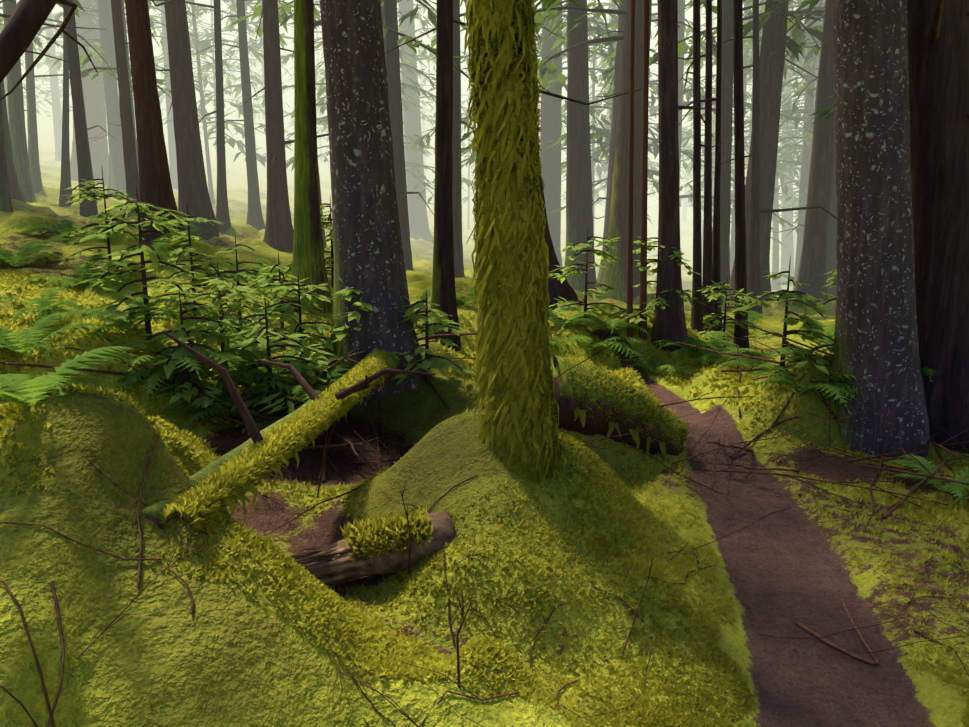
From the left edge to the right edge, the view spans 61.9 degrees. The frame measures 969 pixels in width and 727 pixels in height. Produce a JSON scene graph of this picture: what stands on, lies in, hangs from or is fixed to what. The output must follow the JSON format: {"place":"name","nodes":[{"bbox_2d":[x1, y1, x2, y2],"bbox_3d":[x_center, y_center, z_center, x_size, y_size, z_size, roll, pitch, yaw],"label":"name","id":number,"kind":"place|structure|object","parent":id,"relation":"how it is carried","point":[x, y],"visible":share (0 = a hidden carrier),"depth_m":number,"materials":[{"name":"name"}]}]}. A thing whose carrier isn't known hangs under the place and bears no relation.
{"place":"outdoors","nodes":[
{"label":"outdoors","id":0,"kind":"place"},
{"bbox_2d":[0,0,97,100],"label":"limb","id":1,"kind":"object","parent":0,"point":[24,24],"visible":1,"depth_m":2.40,"materials":[{"name":"brown plant"}]},
{"bbox_2d":[0,0,968,726],"bbox_3d":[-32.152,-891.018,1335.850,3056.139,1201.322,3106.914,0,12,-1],"label":"terrain","id":2,"kind":"structure","parent":0,"point":[224,654],"depth_m":2.73,"materials":[{"name":"plant"}]},
{"bbox_2d":[1,90,26,202],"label":"tree","id":3,"kind":"object","parent":2,"relation":"on","point":[16,192],"visible":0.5,"depth_m":11.11,"materials":[{"name":"grey plant"}]},
{"bbox_2d":[2,0,34,201],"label":"tree","id":4,"kind":"object","parent":2,"relation":"on","point":[17,128],"visible":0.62,"depth_m":13.02,"materials":[{"name":"grey plant"}]},
{"bbox_2d":[20,11,70,160],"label":"tree","id":5,"kind":"object","parent":2,"relation":"on","point":[56,108],"visible":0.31,"depth_m":49.46,"materials":[{"name":"grey plant"}]},
{"bbox_2d":[23,15,71,115],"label":"tree","id":6,"kind":"object","parent":2,"relation":"on","point":[46,80],"visible":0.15,"depth_m":60.91,"materials":[{"name":"green plant"}]},
{"bbox_2d":[0,0,105,212],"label":"tree","id":7,"kind":"object","parent":2,"relation":"on","point":[5,202],"visible":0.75,"depth_m":9.91,"materials":[{"name":"grey plant"}]},
{"bbox_2d":[59,11,73,206],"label":"tree","id":8,"kind":"object","parent":2,"relation":"on","point":[65,181],"visible":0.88,"depth_m":12.16,"materials":[{"name":"grey plant"}]},
{"bbox_2d":[7,0,138,172],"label":"tree","id":9,"kind":"object","parent":2,"relation":"on","point":[126,41],"visible":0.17,"depth_m":15.15,"materials":[{"name":"grey plant"}]},
{"bbox_2d":[63,0,98,217],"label":"tree","id":10,"kind":"object","parent":2,"relation":"on","point":[88,207],"visible":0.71,"depth_m":10.79,"materials":[{"name":"grey plant"}]},
{"bbox_2d":[52,0,129,194],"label":"tree","id":11,"kind":"object","parent":2,"relation":"on","point":[114,168],"visible":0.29,"depth_m":22.56,"materials":[{"name":"grey plant"}]},
{"bbox_2d":[8,1,197,192],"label":"tree","id":12,"kind":"object","parent":2,"relation":"on","point":[33,157],"visible":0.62,"depth_m":15.14,"materials":[{"name":"grey plant"}]},
{"bbox_2d":[57,170,150,273],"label":"sapling","id":13,"kind":"object","parent":2,"relation":"on","point":[105,215],"visible":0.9,"depth_m":7.05,"materials":[{"name":"green plant"}]},
{"bbox_2d":[48,0,169,195],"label":"tree","id":14,"kind":"object","parent":2,"relation":"on","point":[107,40],"visible":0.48,"depth_m":22.09,"materials":[{"name":"grey plant"}]},
{"bbox_2d":[69,0,155,183],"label":"tree","id":15,"kind":"object","parent":2,"relation":"on","point":[94,98],"visible":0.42,"depth_m":28.00,"materials":[{"name":"grey plant"}]},
{"bbox_2d":[69,34,171,202],"bbox_3d":[-6.545,-7.714,13.626,3.748,10.578,3.298,4,13,20],"label":"tree","id":16,"kind":"object","parent":2,"relation":"on","point":[84,58],"visible":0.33,"depth_m":14.48,"materials":[{"name":"green plant"}]},
{"bbox_2d":[111,0,139,217],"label":"tree","id":17,"kind":"object","parent":2,"relation":"on","point":[130,160],"visible":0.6,"depth_m":10.80,"materials":[{"name":"grey plant"}]},
{"bbox_2d":[51,0,207,192],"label":"tree","id":18,"kind":"object","parent":2,"relation":"on","point":[108,4],"visible":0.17,"depth_m":22.28,"materials":[{"name":"grey plant"}]},
{"bbox_2d":[72,187,207,339],"bbox_3d":[-1.655,-0.326,3.944,0.698,1.096,0.590,-11,16,-43],"label":"sapling","id":19,"kind":"object","parent":2,"relation":"on","point":[136,206],"visible":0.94,"depth_m":3.84,"materials":[{"name":"green plant"}]},
{"bbox_2d":[75,0,214,84],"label":"tree","id":20,"kind":"object","parent":2,"relation":"on","point":[161,40],"visible":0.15,"depth_m":25.66,"materials":[{"name":"green plant"}]},
{"bbox_2d":[125,0,184,244],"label":"tree","id":21,"kind":"object","parent":2,"relation":"on","point":[155,185],"visible":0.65,"depth_m":8.65,"materials":[{"name":"brown plant"}]},
{"bbox_2d":[124,0,238,188],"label":"tree","id":22,"kind":"object","parent":2,"relation":"on","point":[172,157],"visible":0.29,"depth_m":36.20,"materials":[{"name":"grey plant"}]},
{"bbox_2d":[122,290,243,408],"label":"sapling","id":23,"kind":"object","parent":2,"relation":"on","point":[178,351],"visible":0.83,"depth_m":3.79,"materials":[{"name":"green plant"}]},
{"bbox_2d":[133,205,234,320],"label":"sapling","id":24,"kind":"object","parent":2,"relation":"on","point":[208,264],"visible":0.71,"depth_m":5.94,"materials":[{"name":"green plant"}]},
{"bbox_2d":[151,0,218,239],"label":"tree","id":25,"kind":"object","parent":2,"relation":"on","point":[193,194],"visible":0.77,"depth_m":10.76,"materials":[{"name":"grey plant"}]},
{"bbox_2d":[148,0,230,232],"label":"tree","id":26,"kind":"object","parent":2,"relation":"on","point":[222,214],"visible":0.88,"depth_m":12.29,"materials":[{"name":"grey plant"}]},
{"bbox_2d":[160,0,253,158],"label":"tree","id":27,"kind":"object","parent":2,"relation":"on","point":[212,77],"visible":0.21,"depth_m":45.66,"materials":[{"name":"green plant"}]},
{"bbox_2d":[133,0,292,204],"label":"tree","id":28,"kind":"object","parent":2,"relation":"on","point":[230,141],"visible":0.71,"depth_m":28.31,"materials":[{"name":"green plant"}]},
{"bbox_2d":[174,261,274,384],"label":"sapling","id":29,"kind":"object","parent":2,"relation":"on","point":[234,292],"visible":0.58,"depth_m":4.06,"materials":[{"name":"green plant"}]},
{"bbox_2d":[135,0,332,314],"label":"tree","id":30,"kind":"object","parent":2,"relation":"on","point":[308,261],"visible":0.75,"depth_m":6.25,"materials":[{"name":"green plant"}]},
{"bbox_2d":[188,235,279,331],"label":"sapling","id":31,"kind":"object","parent":2,"relation":"on","point":[248,273],"visible":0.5,"depth_m":5.97,"materials":[{"name":"green plant"}]},
{"bbox_2d":[190,0,293,121],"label":"tree","id":32,"kind":"object","parent":2,"relation":"on","point":[237,89],"visible":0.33,"depth_m":31.77,"materials":[{"name":"green plant"}]},
{"bbox_2d":[195,0,320,230],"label":"tree","id":33,"kind":"object","parent":2,"relation":"on","point":[255,219],"visible":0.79,"depth_m":15.55,"materials":[{"name":"grey plant"}]},
{"bbox_2d":[223,2,293,138],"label":"tree","id":34,"kind":"object","parent":2,"relation":"on","point":[253,62],"visible":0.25,"depth_m":59.01,"materials":[{"name":"green plant"}]},
{"bbox_2d":[215,298,333,413],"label":"sapling","id":35,"kind":"object","parent":2,"relation":"on","point":[249,343],"visible":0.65,"depth_m":4.03,"materials":[{"name":"green plant"}]},
{"bbox_2d":[222,0,328,141],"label":"tree","id":36,"kind":"object","parent":2,"relation":"on","point":[254,45],"visible":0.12,"depth_m":32.40,"materials":[{"name":"green plant"}]},
{"bbox_2d":[243,252,329,348],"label":"sapling","id":37,"kind":"object","parent":2,"relation":"on","point":[312,297],"visible":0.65,"depth_m":5.51,"materials":[{"name":"green plant"}]},
{"bbox_2d":[256,0,320,32],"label":"tree","id":38,"kind":"object","parent":2,"relation":"on","point":[282,13],"visible":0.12,"depth_m":14.74,"materials":[{"name":"green plant"}]},
{"bbox_2d":[141,306,448,535],"bbox_3d":[-0.597,-0.101,3.895,0.777,0.612,3.992,0,12,-1],"label":"fallen log","id":39,"kind":"object","parent":2,"relation":"on","point":[226,479],"visible":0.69,"depth_m":2.53,"materials":[{"name":"green plant"}]},
{"bbox_2d":[250,272,344,367],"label":"sapling","id":40,"kind":"object","parent":2,"relation":"on","point":[287,308],"visible":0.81,"depth_m":4.43,"materials":[{"name":"green plant"}]},
{"bbox_2d":[240,0,394,251],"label":"tree","id":41,"kind":"object","parent":2,"relation":"on","point":[279,234],"visible":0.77,"depth_m":11.07,"materials":[{"name":"grey plant"}]},
{"bbox_2d":[302,198,333,289],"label":"sapling","id":42,"kind":"object","parent":2,"relation":"on","point":[328,219],"visible":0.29,"depth_m":6.67,"materials":[{"name":"green plant"}]},
{"bbox_2d":[230,0,468,249],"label":"tree","id":43,"kind":"object","parent":2,"relation":"on","point":[258,12],"visible":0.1,"depth_m":12.33,"materials":[{"name":"green plant"}]},
{"bbox_2d":[314,287,400,363],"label":"sapling","id":44,"kind":"object","parent":2,"relation":"on","point":[340,335],"visible":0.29,"depth_m":4.25,"materials":[{"name":"green plant"}]},
{"bbox_2d":[255,0,467,171],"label":"tree","id":45,"kind":"object","parent":2,"relation":"on","point":[321,101],"visible":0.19,"depth_m":22.09,"materials":[{"name":"green plant"}]},
{"bbox_2d":[320,0,423,406],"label":"tree","id":46,"kind":"object","parent":2,"relation":"on","point":[369,262],"visible":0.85,"depth_m":4.23,"materials":[{"name":"grey plant"}]},
{"bbox_2d":[291,506,455,584],"bbox_3d":[-0.392,0.602,2.663,0.607,0.243,0.230,-3,12,-13],"label":"fallen log","id":47,"kind":"object","parent":2,"relation":"on","point":[377,545],"visible":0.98,"depth_m":2.62,"materials":[{"name":"wood"}]},
{"bbox_2d":[283,11,474,203],"bbox_3d":[-3.257,-19.025,25.104,6.571,30.813,6.178,0,12,-1],"label":"tree","id":48,"kind":"object","parent":2,"relation":"on","point":[422,54],"visible":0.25,"depth_m":26.90,"materials":[{"name":"green plant"}]},
{"bbox_2d":[399,36,435,183],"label":"tree","id":49,"kind":"object","parent":2,"relation":"on","point":[424,116],"visible":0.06,"depth_m":42.32,"materials":[{"name":"green plant"}]},
{"bbox_2d":[381,0,466,270],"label":"tree","id":50,"kind":"object","parent":2,"relation":"on","point":[392,57],"visible":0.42,"depth_m":12.14,"materials":[{"name":"grey plant"}]},
{"bbox_2d":[419,0,435,177],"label":"tree","id":51,"kind":"object","parent":2,"relation":"on","point":[424,109],"visible":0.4,"depth_m":92.84,"materials":[{"name":"grey plant"}]},
{"bbox_2d":[397,0,469,243],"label":"tree","id":52,"kind":"object","parent":2,"relation":"on","point":[418,222],"visible":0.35,"depth_m":33.29,"materials":[{"name":"grey plant"}]},
{"bbox_2d":[391,287,476,386],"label":"sapling","id":53,"kind":"object","parent":2,"relation":"on","point":[436,361],"visible":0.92,"depth_m":4.30,"materials":[{"name":"green plant"}]},
{"bbox_2d":[430,0,460,351],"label":"tree","id":54,"kind":"object","parent":2,"relation":"on","point":[443,293],"visible":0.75,"depth_m":5.65,"materials":[{"name":"brown plant"}]},
{"bbox_2d":[430,50,474,229],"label":"tree","id":55,"kind":"object","parent":2,"relation":"on","point":[468,178],"visible":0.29,"depth_m":58.93,"materials":[{"name":"green plant"}]},
{"bbox_2d":[0,261,968,726],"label":"moss fuzz","id":56,"kind":"object","parent":2,"relation":"on","point":[680,567],"visible":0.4,"depth_m":2.62,"materials":[{"name":"plant"}]},
{"bbox_2d":[0,214,968,507],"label":"understory","id":57,"kind":"object","parent":2,"relation":"on","point":[64,372],"visible":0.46,"depth_m":4.16,"materials":[{"name":"plant"}]},
{"bbox_2d":[0,290,968,559],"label":"dead branch tangle","id":58,"kind":"object","parent":2,"relation":"on","point":[860,458],"visible":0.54,"depth_m":4.12,"materials":[{"name":"wood"}]},
{"bbox_2d":[0,348,968,726],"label":"twigs","id":59,"kind":"object","parent":2,"relation":"on","point":[456,644],"visible":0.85,"depth_m":2.40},
{"bbox_2d":[435,0,565,277],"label":"tree","id":60,"kind":"object","parent":2,"relation":"on","point":[457,149],"visible":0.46,"depth_m":11.72,"materials":[{"name":"brown plant"}]},
{"bbox_2d":[385,19,650,308],"bbox_3d":[0.313,-4.597,9.252,5.027,8.348,2.352,0,12,-1],"label":"tree","id":61,"kind":"object","parent":2,"relation":"on","point":[564,289],"visible":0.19,"depth_m":9.60,"materials":[{"name":"brown plant"}]},
{"bbox_2d":[484,0,551,469],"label":"mossy tree","id":62,"kind":"object","parent":2,"relation":"on","point":[490,446],"visible":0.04,"depth_m":2.71,"materials":[{"name":"green plant"}]},
{"bbox_2d":[460,0,560,487],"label":"moss","id":63,"kind":"object","parent":62,"relation":"attached to","point":[515,397],"visible":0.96,"depth_m":2.81,"materials":[{"name":"plant"}]},
{"bbox_2d":[411,0,683,272],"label":"tree","id":64,"kind":"object","parent":2,"relation":"on","point":[551,120],"visible":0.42,"depth_m":19.59,"materials":[{"name":"grey plant"}]},
{"bbox_2d":[534,0,625,289],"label":"tree","id":65,"kind":"object","parent":2,"relation":"on","point":[616,55],"visible":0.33,"depth_m":13.41,"materials":[{"name":"grey plant"}]},
{"bbox_2d":[540,0,622,292],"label":"tree","id":66,"kind":"object","parent":2,"relation":"on","point":[579,209],"visible":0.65,"depth_m":12.56,"materials":[{"name":"grey plant"}]},
{"bbox_2d":[533,0,651,302],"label":"tree","id":67,"kind":"object","parent":2,"relation":"on","point":[614,275],"visible":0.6,"depth_m":11.46,"materials":[{"name":"grey plant"}]},
{"bbox_2d":[549,228,638,317],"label":"sapling","id":68,"kind":"object","parent":2,"relation":"on","point":[566,305],"visible":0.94,"depth_m":6.84,"materials":[{"name":"green plant"}]},
{"bbox_2d":[460,3,734,218],"bbox_3d":[2.086,-13.130,17.062,5.813,23.479,5.976,11,17,43],"label":"tree","id":69,"kind":"object","parent":2,"relation":"on","point":[596,135],"visible":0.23,"depth_m":18.21,"materials":[{"name":"green plant"}]},
{"bbox_2d":[537,0,657,232],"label":"tree","id":70,"kind":"object","parent":2,"relation":"on","point":[594,56],"visible":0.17,"depth_m":30.14,"materials":[{"name":"grey plant"}]},
{"bbox_2d":[549,354,688,458],"bbox_3d":[0.687,0.240,4.392,0.917,0.728,0.418,-4,13,-19],"label":"mossy log","id":71,"kind":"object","parent":2,"relation":"on","point":[590,399],"depth_m":4.23,"materials":[{"name":"green plant"}]},
{"bbox_2d":[536,0,701,222],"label":"tree","id":72,"kind":"object","parent":2,"relation":"on","point":[653,110],"visible":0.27,"depth_m":29.44,"materials":[{"name":"green plant"}]},
{"bbox_2d":[561,53,691,204],"bbox_3d":[6.177,-14.111,34.449,5.455,21.114,5.856,5,13,24],"label":"tree","id":73,"kind":"object","parent":2,"relation":"on","point":[604,167],"visible":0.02,"depth_m":35.10,"materials":[{"name":"green plant"}]},
{"bbox_2d":[626,0,634,339],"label":"tree","id":74,"kind":"object","parent":2,"relation":"on","point":[630,200],"visible":0.9,"depth_m":6.38,"materials":[{"name":"brown plant"}]},
{"bbox_2d":[639,0,648,339],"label":"tree","id":75,"kind":"object","parent":2,"relation":"on","point":[643,286],"visible":0.83,"depth_m":6.36,"materials":[{"name":"brown plant"}]},
{"bbox_2d":[600,236,702,323],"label":"sapling","id":76,"kind":"object","parent":2,"relation":"on","point":[652,303],"visible":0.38,"depth_m":6.48,"materials":[{"name":"green plant"}]},
{"bbox_2d":[599,19,716,194],"bbox_3d":[2.955,-6.043,13.093,2.144,10.387,3.836,1,12,7],"label":"tree","id":77,"kind":"object","parent":2,"relation":"on","point":[609,78],"visible":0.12,"depth_m":14.22,"materials":[{"name":"green plant"}]},
{"bbox_2d":[546,0,812,287],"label":"tree","id":78,"kind":"object","parent":2,"relation":"on","point":[681,30],"visible":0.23,"depth_m":20.12,"materials":[{"name":"green plant"}]},
{"bbox_2d":[651,0,712,351],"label":"tree","id":79,"kind":"object","parent":2,"relation":"on","point":[669,322],"visible":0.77,"depth_m":6.33,"materials":[{"name":"brown plant"}]},
{"bbox_2d":[678,0,715,338],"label":"tree","id":80,"kind":"object","parent":2,"relation":"on","point":[707,272],"visible":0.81,"depth_m":7.70,"materials":[{"name":"brown plant"}]},
{"bbox_2d":[649,83,748,270],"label":"tree","id":81,"kind":"object","parent":2,"relation":"on","point":[688,170],"visible":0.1,"depth_m":44.80,"materials":[{"name":"grey plant"}]},
{"bbox_2d":[678,0,721,330],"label":"tree","id":82,"kind":"object","parent":2,"relation":"on","point":[716,250],"visible":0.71,"depth_m":7.74,"materials":[{"name":"brown plant"}]},
{"bbox_2d":[679,0,721,334],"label":"tree","id":83,"kind":"object","parent":2,"relation":"on","point":[696,316],"visible":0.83,"depth_m":6.98,"materials":[{"name":"brown plant"}]},
{"bbox_2d":[694,275,760,343],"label":"sapling","id":84,"kind":"object","parent":2,"relation":"on","point":[718,294],"visible":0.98,"depth_m":7.12,"materials":[{"name":"green plant"}]},
{"bbox_2d":[648,0,820,277],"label":"tree","id":85,"kind":"object","parent":2,"relation":"on","point":[746,56],"visible":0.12,"depth_m":26.09,"materials":[{"name":"green plant"}]},
{"bbox_2d":[733,0,749,353],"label":"tree","id":86,"kind":"object","parent":2,"relation":"on","point":[741,333],"visible":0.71,"depth_m":7.04,"materials":[{"name":"brown plant"}]},
{"bbox_2d":[681,0,803,249],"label":"tree","id":87,"kind":"object","parent":2,"relation":"on","point":[794,198],"visible":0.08,"depth_m":34.80,"materials":[{"name":"green plant"}]},
{"bbox_2d":[649,0,836,300],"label":"tree","id":88,"kind":"object","parent":2,"relation":"on","point":[792,46],"visible":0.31,"depth_m":12.57,"materials":[{"name":"grey plant"}]},
{"bbox_2d":[683,1,803,205],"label":"tree","id":89,"kind":"object","parent":2,"relation":"on","point":[713,158],"visible":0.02,"depth_m":30.10,"materials":[{"name":"green plant"}]},
{"bbox_2d":[657,0,834,304],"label":"tree","id":90,"kind":"object","parent":2,"relation":"on","point":[726,105],"visible":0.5,"depth_m":11.75,"materials":[{"name":"grey plant"}]},
{"bbox_2d":[681,1,818,246],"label":"tree","id":91,"kind":"object","parent":2,"relation":"on","point":[785,107],"visible":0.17,"depth_m":27.24,"materials":[{"name":"green plant"}]},
{"bbox_2d":[678,0,823,133],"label":"tree","id":92,"kind":"object","parent":2,"relation":"on","point":[794,109],"visible":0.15,"depth_m":16.45,"materials":[{"name":"green plant"}]},
{"bbox_2d":[685,0,824,215],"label":"tree","id":93,"kind":"object","parent":2,"relation":"on","point":[789,173],"visible":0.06,"depth_m":29.11,"materials":[{"name":"green plant"}]},
{"bbox_2d":[700,0,822,290],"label":"tree","id":94,"kind":"object","parent":2,"relation":"on","point":[809,66],"visible":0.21,"depth_m":22.86,"materials":[{"name":"grey plant"}]},
{"bbox_2d":[703,0,824,160],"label":"tree","id":95,"kind":"object","parent":2,"relation":"on","point":[805,112],"visible":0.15,"depth_m":21.52,"materials":[{"name":"green plant"}]},
{"bbox_2d":[730,9,803,286],"bbox_3d":[14.808,-13.456,37.651,6.880,20.400,4.799,7,14,30],"label":"tree","id":96,"kind":"object","parent":2,"relation":"on","point":[787,242],"visible":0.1,"depth_m":39.13,"materials":[{"name":"grey plant"}]},
{"bbox_2d":[700,0,834,302],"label":"tree","id":97,"kind":"object","parent":2,"relation":"on","point":[813,263],"visible":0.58,"depth_m":11.14,"materials":[{"name":"grey plant"}]},
{"bbox_2d":[744,92,793,290],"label":"tree","id":98,"kind":"object","parent":2,"relation":"on","point":[775,267],"visible":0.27,"depth_m":31.99,"materials":[{"name":"grey plant"}]},
{"bbox_2d":[723,0,823,304],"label":"tree","id":99,"kind":"object","parent":2,"relation":"on","point":[771,74],"visible":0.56,"depth_m":11.04,"materials":[{"name":"grey plant"}]},
{"bbox_2d":[712,0,836,313],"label":"tree","id":100,"kind":"object","parent":2,"relation":"on","point":[754,284],"visible":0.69,"depth_m":10.30,"materials":[{"name":"brown plant"}]},
{"bbox_2d":[728,0,834,125],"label":"tree","id":101,"kind":"object","parent":2,"relation":"on","point":[770,12],"visible":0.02,"depth_m":10.59,"materials":[{"name":"green plant"}]},
{"bbox_2d":[732,255,834,374],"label":"sapling","id":102,"kind":"object","parent":2,"relation":"on","point":[786,347],"visible":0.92,"depth_m":4.87,"materials":[{"name":"green plant"}]},
{"bbox_2d":[788,269,836,362],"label":"sapling","id":103,"kind":"object","parent":2,"relation":"on","point":[828,347],"visible":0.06,"depth_m":4.92,"materials":[{"name":"green plant"}]},
{"bbox_2d":[789,0,835,237],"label":"tree","id":104,"kind":"object","parent":2,"relation":"on","point":[833,162],"visible":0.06,"depth_m":11.80,"materials":[{"name":"grey plant"}]},
{"bbox_2d":[830,0,929,461],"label":"tree","id":105,"kind":"object","parent":2,"relation":"on","point":[876,327],"visible":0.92,"depth_m":4.43,"materials":[{"name":"grey plant"}]},
{"bbox_2d":[907,0,968,453],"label":"tree","id":106,"kind":"object","parent":2,"relation":"on","point":[938,50],"visible":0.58,"depth_m":4.54,"materials":[{"name":"grey plant"}]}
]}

